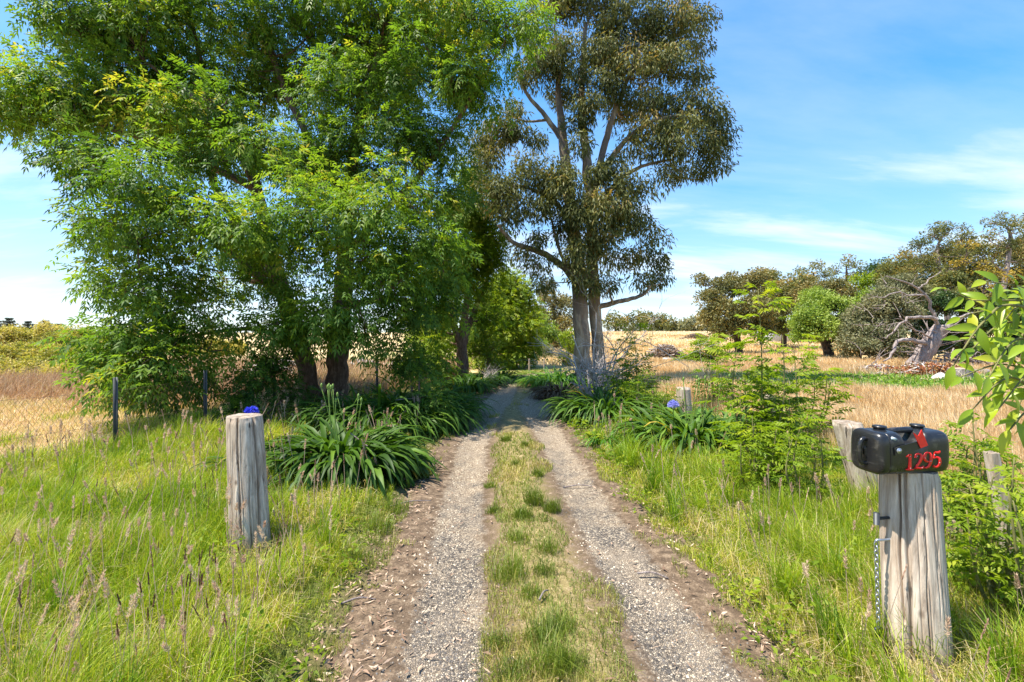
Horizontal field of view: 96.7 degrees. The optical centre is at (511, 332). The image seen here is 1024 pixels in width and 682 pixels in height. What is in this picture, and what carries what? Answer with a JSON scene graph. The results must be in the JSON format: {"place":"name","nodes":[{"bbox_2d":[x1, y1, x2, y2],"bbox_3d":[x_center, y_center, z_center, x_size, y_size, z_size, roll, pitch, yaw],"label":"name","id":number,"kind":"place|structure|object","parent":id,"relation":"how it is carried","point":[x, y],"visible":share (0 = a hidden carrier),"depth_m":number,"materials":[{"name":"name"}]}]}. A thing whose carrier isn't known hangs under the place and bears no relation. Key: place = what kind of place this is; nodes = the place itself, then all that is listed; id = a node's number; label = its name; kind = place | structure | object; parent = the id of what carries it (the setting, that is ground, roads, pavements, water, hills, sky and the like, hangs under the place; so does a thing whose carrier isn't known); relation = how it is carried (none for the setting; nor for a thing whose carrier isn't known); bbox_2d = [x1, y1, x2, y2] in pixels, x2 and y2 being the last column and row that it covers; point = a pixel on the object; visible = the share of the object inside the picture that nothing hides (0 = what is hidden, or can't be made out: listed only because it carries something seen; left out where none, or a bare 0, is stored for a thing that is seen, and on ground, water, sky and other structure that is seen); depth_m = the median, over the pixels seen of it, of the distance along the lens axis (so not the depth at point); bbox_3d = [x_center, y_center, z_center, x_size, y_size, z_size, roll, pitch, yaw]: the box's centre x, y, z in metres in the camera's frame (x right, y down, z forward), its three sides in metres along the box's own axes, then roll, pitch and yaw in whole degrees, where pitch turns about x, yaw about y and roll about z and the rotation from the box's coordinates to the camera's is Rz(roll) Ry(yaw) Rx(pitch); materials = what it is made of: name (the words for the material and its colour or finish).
{"place":"outdoors","nodes":[
{"label":"outdoors","id":0,"kind":"place"},
{"bbox_2d":[0,404,260,469],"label":"green grass patches","id":1,"kind":"object","parent":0,"point":[96,428],"depth_m":7.62,"materials":[{"name":"plant"}]},
{"bbox_2d":[0,343,470,459],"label":"dry grass","id":2,"kind":"structure","parent":0,"point":[33,385],"depth_m":9.62,"materials":[{"name":"beige plant"}]},
{"bbox_2d":[0,332,1023,681],"bbox_3d":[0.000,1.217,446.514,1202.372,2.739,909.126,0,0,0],"label":"ground","id":3,"kind":"structure","parent":0,"point":[342,592],"depth_m":2.79,"materials":[{"name":"green plant"}]},
{"bbox_2d":[0,323,36,345],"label":"bush","id":4,"kind":"object","parent":3,"relation":"on","point":[20,332],"visible":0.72,"depth_m":21.77,"materials":[{"name":"yellow plant"}]},
{"bbox_2d":[0,354,47,374],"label":"bush","id":5,"kind":"object","parent":3,"relation":"on","point":[20,362],"visible":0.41,"depth_m":14.52,"materials":[{"name":"yellow plant"}]},
{"bbox_2d":[0,339,63,361],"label":"bush","id":6,"kind":"object","parent":3,"relation":"on","point":[19,348],"visible":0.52,"depth_m":16.79,"materials":[{"name":"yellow plant"}]},
{"bbox_2d":[0,358,71,378],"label":"bush","id":7,"kind":"object","parent":3,"relation":"on","point":[42,367],"visible":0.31,"depth_m":13.79,"materials":[{"name":"yellow plant"}]},
{"bbox_2d":[30,318,75,345],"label":"bush","id":8,"kind":"object","parent":3,"relation":"on","point":[43,327],"visible":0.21,"depth_m":21.73,"materials":[{"name":"yellow plant"}]},
{"bbox_2d":[17,345,95,361],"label":"bush","id":9,"kind":"object","parent":3,"relation":"on","point":[46,358],"visible":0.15,"depth_m":16.45,"materials":[{"name":"yellow plant"}]},
{"bbox_2d":[37,323,102,345],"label":"bush","id":10,"kind":"object","parent":3,"relation":"on","point":[55,335],"visible":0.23,"depth_m":20.54,"materials":[{"name":"green plant"}]},
{"bbox_2d":[0,360,379,465],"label":"wire netting fence","id":11,"kind":"object","parent":3,"relation":"on","point":[116,401],"visible":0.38,"depth_m":5.87,"materials":[{"name":"metal"}]},
{"bbox_2d":[200,337,248,358],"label":"bush","id":12,"kind":"object","parent":3,"relation":"on","point":[236,345],"visible":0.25,"depth_m":22.68,"materials":[{"name":"green plant"}]},
{"bbox_2d":[226,413,271,560],"bbox_3d":[-1.911,1.165,3.314,0.266,1.106,0.432,0,0,-42],"label":"gatepost","id":13,"kind":"object","parent":3,"relation":"on","point":[246,457],"visible":0.74,"depth_m":3.24,"materials":[{"name":"grey wood"}]},
{"bbox_2d":[185,406,312,486],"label":"agapanthus","id":14,"kind":"object","parent":3,"relation":"on","point":[249,410],"visible":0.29,"depth_m":4.88,"materials":[{"name":"green plant"}]},
{"bbox_2d":[207,333,317,431],"bbox_3d":[-4.253,0.829,7.675,1.593,1.672,1.895,0,0,25],"label":"shrub","id":15,"kind":"object","parent":3,"relation":"on","point":[261,383],"visible":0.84,"depth_m":7.60,"materials":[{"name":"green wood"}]},
{"bbox_2d":[0,0,563,428],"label":"ash tree","id":16,"kind":"object","parent":3,"relation":"on","point":[114,34],"visible":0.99,"depth_m":7.91,"materials":[{"name":"green plant"}]},
{"bbox_2d":[265,383,448,497],"bbox_3d":[-1.997,1.075,5.136,2.561,1.035,2.246,0,0,0],"label":"agapanthus","id":17,"kind":"object","parent":3,"relation":"on","point":[397,454],"visible":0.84,"depth_m":4.75,"materials":[{"name":"green plant"}]},
{"bbox_2d":[265,384,470,444],"bbox_3d":[-2.317,1.194,7.551,3.318,0.872,2.957,0,0,0],"label":"agapanthus","id":18,"kind":"object","parent":3,"relation":"on","point":[324,414],"visible":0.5,"depth_m":6.96,"materials":[{"name":"green plant"}]},
{"bbox_2d":[331,351,498,437],"bbox_3d":[-1.766,0.965,8.094,3.266,1.317,2.963,0,0,0],"label":"agapanthus","id":19,"kind":"object","parent":3,"relation":"on","point":[462,414],"visible":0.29,"depth_m":7.55,"materials":[{"name":"green plant"}]},
{"bbox_2d":[388,346,457,436],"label":"shrub","id":20,"kind":"object","parent":3,"relation":"on","point":[417,369],"visible":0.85,"depth_m":7.71,"materials":[{"name":"green plant"}]},
{"bbox_2d":[399,386,498,418],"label":"agapanthus","id":21,"kind":"object","parent":3,"relation":"on","point":[474,402],"visible":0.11,"depth_m":8.87,"materials":[{"name":"green plant"}]},
{"bbox_2d":[386,152,518,384],"bbox_3d":[-1.769,-1.895,15.187,4.085,7.621,5.577,0,0,0],"label":"ash tree","id":22,"kind":"object","parent":3,"relation":"on","point":[491,249],"visible":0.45,"depth_m":14.77,"materials":[{"name":"green plant"}]},
{"bbox_2d":[432,373,505,394],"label":"agapanthus","id":23,"kind":"object","parent":3,"relation":"on","point":[476,385],"visible":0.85,"depth_m":12.02,"materials":[{"name":"green plant"}]},
{"bbox_2d":[444,369,514,387],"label":"agapanthus","id":24,"kind":"object","parent":3,"relation":"on","point":[503,378],"visible":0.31,"depth_m":13.40,"materials":[{"name":"green plant"}]},
{"bbox_2d":[467,323,513,373],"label":"golden shrub","id":25,"kind":"object","parent":3,"relation":"on","point":[490,352],"visible":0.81,"depth_m":16.03,"materials":[{"name":"green plant"}]},
{"bbox_2d":[0,412,985,681],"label":"verge weeds","id":26,"kind":"object","parent":3,"relation":"on","point":[730,584],"visible":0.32,"depth_m":2.55,"materials":[{"name":"green plant"}]},
{"bbox_2d":[469,368,524,383],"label":"agapanthus","id":27,"kind":"object","parent":3,"relation":"on","point":[512,377],"visible":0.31,"depth_m":14.69,"materials":[{"name":"green plant"}]},
{"bbox_2d":[462,263,554,369],"bbox_3d":[-0.375,-0.695,20.840,4.794,5.519,4.004,0,0,-29],"label":"lime green tree","id":28,"kind":"object","parent":3,"relation":"on","point":[519,339],"visible":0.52,"depth_m":20.15,"materials":[{"name":"green plant"}]},
{"bbox_2d":[0,377,1023,681],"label":"long grass","id":29,"kind":"structure","parent":3,"relation":"on","point":[100,661],"depth_m":2.93,"materials":[{"name":"green plant"}]},
{"bbox_2d":[0,388,1023,681],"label":"seed heads","id":30,"kind":"object","parent":3,"relation":"on","point":[258,564],"visible":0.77,"depth_m":2.74,"materials":[{"name":"plant"}]},
{"bbox_2d":[525,300,574,351],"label":"green tree","id":31,"kind":"object","parent":3,"relation":"on","point":[550,336],"visible":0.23,"depth_m":29.62,"materials":[{"name":"green plant"}]},
{"bbox_2d":[535,345,571,358],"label":"grey shrub","id":32,"kind":"object","parent":3,"relation":"on","point":[543,347],"visible":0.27,"depth_m":26.86,"materials":[{"name":"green plant"}]},
{"bbox_2d":[525,381,592,400],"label":"dead plant","id":33,"kind":"object","parent":3,"relation":"on","point":[547,392],"visible":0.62,"depth_m":10.95,"materials":[{"name":"plant"}]},
{"bbox_2d":[514,365,605,389],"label":"agapanthus","id":34,"kind":"object","parent":3,"relation":"on","point":[556,377],"visible":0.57,"depth_m":12.98,"materials":[{"name":"green plant"}]},
{"bbox_2d":[533,277,588,347],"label":"gum tree","id":35,"kind":"object","parent":3,"relation":"on","point":[563,304],"visible":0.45,"depth_m":39.54,"materials":[{"name":"green plant"}]},
{"bbox_2d":[553,327,574,365],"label":"shrub","id":36,"kind":"object","parent":3,"relation":"on","point":[568,340],"visible":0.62,"depth_m":21.88,"materials":[{"name":"green plant"}]},
{"bbox_2d":[529,313,663,396],"bbox_3d":[2.013,0.566,10.229,3.313,2.078,2.050,0,0,-42],"label":"dead shrub","id":37,"kind":"object","parent":3,"relation":"on","point":[591,376],"visible":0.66,"depth_m":10.16,"materials":[{"name":"grey plant"}]},
{"bbox_2d":[452,0,743,381],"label":"gum tree","id":38,"kind":"object","parent":3,"relation":"on","point":[591,207],"visible":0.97,"depth_m":13.06,"materials":[{"name":"green plant"}]},
{"bbox_2d":[572,426,626,449],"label":"agapanthus","id":39,"kind":"object","parent":3,"relation":"on","point":[605,440],"visible":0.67,"depth_m":6.36,"materials":[{"name":"green plant"}]},
{"bbox_2d":[531,384,674,428],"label":"agapanthus","id":40,"kind":"object","parent":3,"relation":"on","point":[583,408],"visible":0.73,"depth_m":8.05,"materials":[{"name":"green plant"}]},
{"bbox_2d":[602,309,629,331],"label":"gum tree","id":41,"kind":"object","parent":3,"relation":"on","point":[620,320],"visible":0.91,"depth_m":103.86,"materials":[{"name":"green plant"}]},
{"bbox_2d":[513,255,733,388],"bbox_3d":[2.362,-0.065,10.271,3.884,3.304,3.683,0,0,-26],"label":"dead shrub","id":42,"kind":"object","parent":3,"relation":"on","point":[594,345],"visible":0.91,"depth_m":9.65,"materials":[{"name":"grey wood"}]},
{"bbox_2d":[597,322,671,404],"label":"ash sapling","id":43,"kind":"object","parent":3,"relation":"on","point":[616,382],"visible":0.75,"depth_m":9.43,"materials":[{"name":"green plant"}]},
{"bbox_2d":[623,308,657,331],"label":"gum tree","id":44,"kind":"object","parent":3,"relation":"on","point":[645,318],"visible":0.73,"depth_m":107.31,"materials":[{"name":"green plant"}]},
{"bbox_2d":[617,368,683,410],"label":"leafy shrub","id":45,"kind":"object","parent":3,"relation":"on","point":[633,394],"visible":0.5,"depth_m":8.30,"materials":[{"name":"green plant"}]},
{"bbox_2d":[639,344,684,357],"bbox_3d":[8.989,1.202,25.988,4.959,1.122,1.399,0,0,0],"label":"brush pile","id":46,"kind":"object","parent":3,"relation":"on","point":[671,350],"visible":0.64,"depth_m":25.61,"materials":[{"name":"brown wood"}]},
{"bbox_2d":[649,312,675,330],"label":"gum tree","id":47,"kind":"object","parent":3,"relation":"on","point":[662,323],"visible":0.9,"depth_m":108.86,"materials":[{"name":"green plant"}]},
{"bbox_2d":[668,318,686,330],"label":"gum tree","id":48,"kind":"object","parent":3,"relation":"on","point":[675,327],"visible":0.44,"depth_m":111.23,"materials":[{"name":"green plant"}]},
{"bbox_2d":[676,387,691,416],"bbox_3d":[3.188,1.368,8.398,0.305,0.715,0.258,0,0,0],"label":"fence post","id":49,"kind":"object","parent":3,"relation":"on","point":[680,392],"visible":0.57,"depth_m":8.30,"materials":[{"name":"grey wood"}]},
{"bbox_2d":[672,349,697,361],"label":"ash sapling","id":50,"kind":"object","parent":3,"relation":"on","point":[686,358],"visible":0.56,"depth_m":21.06,"materials":[{"name":"green plant"}]},
{"bbox_2d":[677,314,701,330],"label":"gum tree","id":51,"kind":"object","parent":3,"relation":"on","point":[691,322],"visible":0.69,"depth_m":107.37,"materials":[{"name":"green plant"}]},
{"bbox_2d":[596,375,788,459],"bbox_3d":[2.471,1.087,6.206,2.664,1.023,2.319,0,0,0],"label":"agapanthus","id":52,"kind":"object","parent":3,"relation":"on","point":[663,428],"visible":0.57,"depth_m":6.03,"materials":[{"name":"green plant"}]},
{"bbox_2d":[691,319,712,331],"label":"gum tree","id":53,"kind":"object","parent":3,"relation":"on","point":[702,327],"visible":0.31,"depth_m":104.33,"materials":[{"name":"green plant"}]},
{"bbox_2d":[688,333,728,362],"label":"ash sapling","id":54,"kind":"object","parent":3,"relation":"on","point":[700,342],"visible":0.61,"depth_m":20.93,"materials":[{"name":"green plant"}]},
{"bbox_2d":[687,343,740,408],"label":"leafy shrub","id":55,"kind":"object","parent":3,"relation":"on","point":[705,381],"visible":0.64,"depth_m":9.42,"materials":[{"name":"green plant"}]},
{"bbox_2d":[689,266,780,353],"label":"gum tree","id":56,"kind":"object","parent":3,"relation":"on","point":[729,321],"visible":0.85,"depth_m":32.18,"materials":[{"name":"green plant"}]},
{"bbox_2d":[660,374,824,445],"bbox_3d":[3.154,1.075,6.509,2.346,1.015,2.260,0,0,0],"label":"agapanthus","id":57,"kind":"object","parent":3,"relation":"on","point":[726,415],"visible":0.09,"depth_m":6.59,"materials":[{"name":"green plant"}]},
{"bbox_2d":[740,266,781,345],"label":"gum tree","id":58,"kind":"object","parent":3,"relation":"on","point":[773,273],"visible":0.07,"depth_m":43.46,"materials":[{"name":"green plant"}]},
{"bbox_2d":[693,280,832,461],"bbox_3d":[2.948,0.510,5.266,1.353,2.167,1.205,0,0,0],"label":"ash sapling","id":59,"kind":"object","parent":3,"relation":"on","point":[741,402],"visible":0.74,"depth_m":5.20,"materials":[{"name":"green plant"}]},
{"bbox_2d":[713,407,812,492],"bbox_3d":[2.455,1.179,4.449,0.819,0.873,1.090,0,0,33],"label":"ash sapling","id":60,"kind":"object","parent":3,"relation":"on","point":[765,460],"visible":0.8,"depth_m":4.45,"materials":[{"name":"green plant"}]},
{"bbox_2d":[757,331,800,342],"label":"shed","id":61,"kind":"structure","parent":3,"relation":"on","point":[776,338],"depth_m":52.00,"materials":[{"name":"metal"}]},
{"bbox_2d":[738,386,833,460],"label":"ash sapling","id":62,"kind":"object","parent":3,"relation":"on","point":[799,408],"visible":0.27,"depth_m":5.19,"materials":[{"name":"green plant"}]},
{"bbox_2d":[765,270,820,346],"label":"gum tree","id":63,"kind":"object","parent":3,"relation":"on","point":[787,285],"visible":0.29,"depth_m":39.44,"materials":[{"name":"green plant"}]},
{"bbox_2d":[739,342,862,439],"bbox_3d":[3.991,0.864,6.361,1.593,1.457,0.979,0,0,20],"label":"ash sapling","id":64,"kind":"object","parent":3,"relation":"on","point":[820,383],"visible":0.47,"depth_m":6.24,"materials":[{"name":"green plant"}]},
{"bbox_2d":[763,413,850,502],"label":"ash sapling","id":65,"kind":"object","parent":3,"relation":"on","point":[803,448],"visible":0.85,"depth_m":4.03,"materials":[{"name":"green plant"}]},
{"bbox_2d":[792,258,837,343],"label":"gum tree","id":66,"kind":"object","parent":3,"relation":"on","point":[818,266],"visible":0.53,"depth_m":47.84,"materials":[{"name":"green plant"}]},
{"bbox_2d":[783,285,856,356],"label":"round green tree","id":67,"kind":"object","parent":3,"relation":"on","point":[813,315],"visible":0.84,"depth_m":26.62,"materials":[{"name":"green plant"}]},
{"bbox_2d":[782,277,861,311],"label":"gum tree","id":68,"kind":"object","parent":3,"relation":"on","point":[838,285],"visible":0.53,"depth_m":37.64,"materials":[{"name":"green plant"}]},
{"bbox_2d":[823,253,869,286],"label":"gum tree","id":69,"kind":"object","parent":3,"relation":"on","point":[852,262],"visible":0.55,"depth_m":49.91,"materials":[{"name":"green plant"}]},
{"bbox_2d":[692,370,1012,389],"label":"weeds","id":70,"kind":"object","parent":3,"relation":"on","point":[902,380],"visible":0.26,"depth_m":13.98,"materials":[{"name":"green plant"}]},
{"bbox_2d":[832,420,877,494],"bbox_3d":[3.284,1.293,4.267,0.468,0.905,0.244,0,0,12],"label":"fence post","id":71,"kind":"object","parent":3,"relation":"on","point":[843,430],"visible":0.37,"depth_m":4.22,"materials":[{"name":"grey wood"}]},
{"bbox_2d":[846,284,875,355],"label":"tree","id":72,"kind":"object","parent":3,"relation":"on","point":[856,297],"visible":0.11,"depth_m":31.05,"materials":[{"name":"green plant"}]},
{"bbox_2d":[840,269,882,299],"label":"green tree","id":73,"kind":"object","parent":3,"relation":"on","point":[862,283],"visible":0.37,"depth_m":41.71,"materials":[{"name":"green plant"}]},
{"bbox_2d":[830,292,898,358],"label":"scrub bush","id":74,"kind":"object","parent":3,"relation":"on","point":[862,317],"visible":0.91,"depth_m":24.45,"materials":[{"name":"green plant"}]},
{"bbox_2d":[855,256,894,286],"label":"tree","id":75,"kind":"object","parent":3,"relation":"on","point":[871,267],"visible":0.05,"depth_m":46.03,"materials":[{"name":"green plant"}]},
{"bbox_2d":[851,361,903,371],"bbox_3d":[13.903,1.452,17.465,3.622,0.694,1.327,0,0,0],"label":"brush pile","id":76,"kind":"object","parent":3,"relation":"on","point":[879,367],"visible":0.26,"depth_m":17.21,"materials":[{"name":"brown wood"}]},
{"bbox_2d":[856,272,938,358],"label":"scrub bush","id":77,"kind":"object","parent":3,"relation":"on","point":[889,341],"visible":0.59,"depth_m":24.34,"materials":[{"name":"green plant"}]},
{"bbox_2d":[846,270,973,363],"bbox_3d":[17.570,-0.310,19.863,6.392,4.823,1.880,0,0,0],"label":"fallen tree","id":78,"kind":"object","parent":3,"relation":"on","point":[930,343],"visible":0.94,"depth_m":19.72,"materials":[{"name":"grey wood"}]},
{"bbox_2d":[873,472,954,681],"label":"gatepost","id":79,"kind":"object","parent":3,"relation":"on","point":[908,519],"visible":0.73,"depth_m":2.13,"materials":[{"name":"wood"}]},
{"bbox_2d":[874,538,889,636],"bbox_3d":[1.810,1.229,2.197,0.145,0.472,0.025,0,0,-9],"label":"steel chain","id":80,"kind":"object","parent":79,"relation":"hanging from","point":[877,573],"visible":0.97,"depth_m":2.19,"materials":[{"name":"silver metal"}]},
{"bbox_2d":[851,423,948,474],"bbox_3d":[1.856,0.559,2.197,0.430,0.219,0.191,0,0,-8],"label":"letterbox","id":81,"kind":"object","parent":79,"relation":"on","point":[884,449],"visible":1,"depth_m":2.13,"materials":[{"name":"black paint"}]},
{"bbox_2d":[851,428,889,474],"bbox_3d":[1.687,0.568,2.181,0.090,0.202,0.177,0,0,-8],"label":"door","id":82,"kind":"structure","parent":81,"relation":"in","point":[870,449],"depth_m":2.15,"materials":[{"name":"black paint"}]},
{"bbox_2d":[870,247,958,338],"bbox_3d":[30.337,-2.263,33.988,6.467,8.114,3.983,0,0,0],"label":"gum tree","id":83,"kind":"object","parent":3,"relation":"on","point":[891,267],"visible":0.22,"depth_m":33.84,"materials":[{"name":"green plant"}]},
{"bbox_2d":[874,359,979,376],"bbox_3d":[15.294,1.365,16.183,5.400,0.831,1.393,0,0,0],"label":"brush pile","id":84,"kind":"object","parent":3,"relation":"on","point":[929,367],"visible":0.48,"depth_m":15.95,"materials":[{"name":"brown wood"}]},
{"bbox_2d":[896,288,974,357],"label":"scrub bush","id":85,"kind":"object","parent":3,"relation":"on","point":[941,303],"visible":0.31,"depth_m":26.49,"materials":[{"name":"green plant"}]},
{"bbox_2d":[889,220,988,353],"bbox_3d":[28.011,-2.862,30.418,5.915,9.347,3.229,0,0,0],"label":"gum tree","id":86,"kind":"object","parent":3,"relation":"on","point":[941,230],"visible":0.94,"depth_m":29.84,"materials":[{"name":"green plant"}]},
{"bbox_2d":[923,267,993,357],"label":"scrub bush","id":87,"kind":"object","parent":3,"relation":"on","point":[952,276],"visible":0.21,"depth_m":27.18,"materials":[{"name":"green plant"}]},
{"bbox_2d":[947,367,972,377],"bbox_3d":[14.954,1.432,15.204,0.703,0.474,0.719,0,0,0],"label":"cut stump","id":88,"kind":"object","parent":3,"relation":"on","point":[961,370],"visible":0.26,"depth_m":14.94,"materials":[{"name":"wood"}]},
{"bbox_2d":[920,235,1003,315],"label":"gum tree","id":89,"kind":"object","parent":3,"relation":"on","point":[974,276],"visible":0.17,"depth_m":34.24,"materials":[{"name":"green plant"}]},
{"bbox_2d":[932,348,1018,364],"bbox_3d":[19.722,1.214,20.006,6.642,1.048,1.352,0,0,0],"label":"brush pile","id":90,"kind":"object","parent":3,"relation":"on","point":[948,356],"visible":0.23,"depth_m":19.96,"materials":[{"name":"brown plant"}]},
{"bbox_2d":[931,271,1023,455],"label":"ash sapling","id":91,"kind":"object","parent":3,"relation":"on","point":[1002,316],"visible":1,"depth_m":1.07,"materials":[{"name":"green plant"}]},
{"bbox_2d":[936,238,1023,317],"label":"tree","id":92,"kind":"object","parent":3,"relation":"on","point":[988,285],"visible":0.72,"depth_m":27.05,"materials":[{"name":"green plant"}]},
{"bbox_2d":[939,457,1023,623],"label":"ash sapling","id":93,"kind":"object","parent":3,"relation":"on","point":[987,555],"visible":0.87,"depth_m":2.43,"materials":[{"name":"green plant"}]},
{"bbox_2d":[939,410,1023,548],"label":"ash sapling","id":94,"kind":"object","parent":3,"relation":"on","point":[987,445],"visible":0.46,"depth_m":3.31,"materials":[{"name":"green plant"}]},
{"bbox_2d":[967,287,1021,358],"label":"scrub bush","id":95,"kind":"object","parent":3,"relation":"on","point":[986,325],"visible":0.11,"depth_m":24.23,"materials":[{"name":"green plant"}]},
{"bbox_2d":[977,210,1023,288],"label":"gum tree","id":96,"kind":"object","parent":3,"relation":"on","point":[1010,246],"visible":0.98,"depth_m":28.91,"materials":[{"name":"green plant"}]},
{"bbox_2d":[980,235,1023,318],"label":"gum tree","id":97,"kind":"object","parent":3,"relation":"on","point":[1020,281],"visible":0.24,"depth_m":33.77,"materials":[{"name":"green plant"}]},
{"bbox_2d":[983,451,1023,577],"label":"fence post","id":98,"kind":"object","parent":3,"relation":"on","point":[992,459],"visible":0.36,"depth_m":2.80,"materials":[{"name":"grey wood"}]},
{"bbox_2d":[0,0,1023,332],"label":"sky","id":99,"kind":"structure","parent":0,"point":[868,125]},
{"bbox_2d":[324,370,820,681],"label":"driveway","id":100,"kind":"structure","parent":0,"point":[613,526],"depth_m":2.99,"materials":[{"name":"grey gravel"}]},
{"bbox_2d":[329,435,594,681],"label":"tussock grass","id":101,"kind":"structure","parent":100,"relation":"on","point":[562,657],"depth_m":2.69,"materials":[{"name":"green plant"}]},
{"bbox_2d":[256,384,880,681],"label":"leaf litter","id":102,"kind":"object","parent":100,"relation":"on","point":[430,655],"visible":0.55,"depth_m":2.46,"materials":[{"name":"brown plant"}]},
{"bbox_2d":[443,331,1023,485],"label":"dry grass","id":103,"kind":"structure","parent":0,"point":[933,407],"depth_m":10.56,"materials":[{"name":"beige plant"}]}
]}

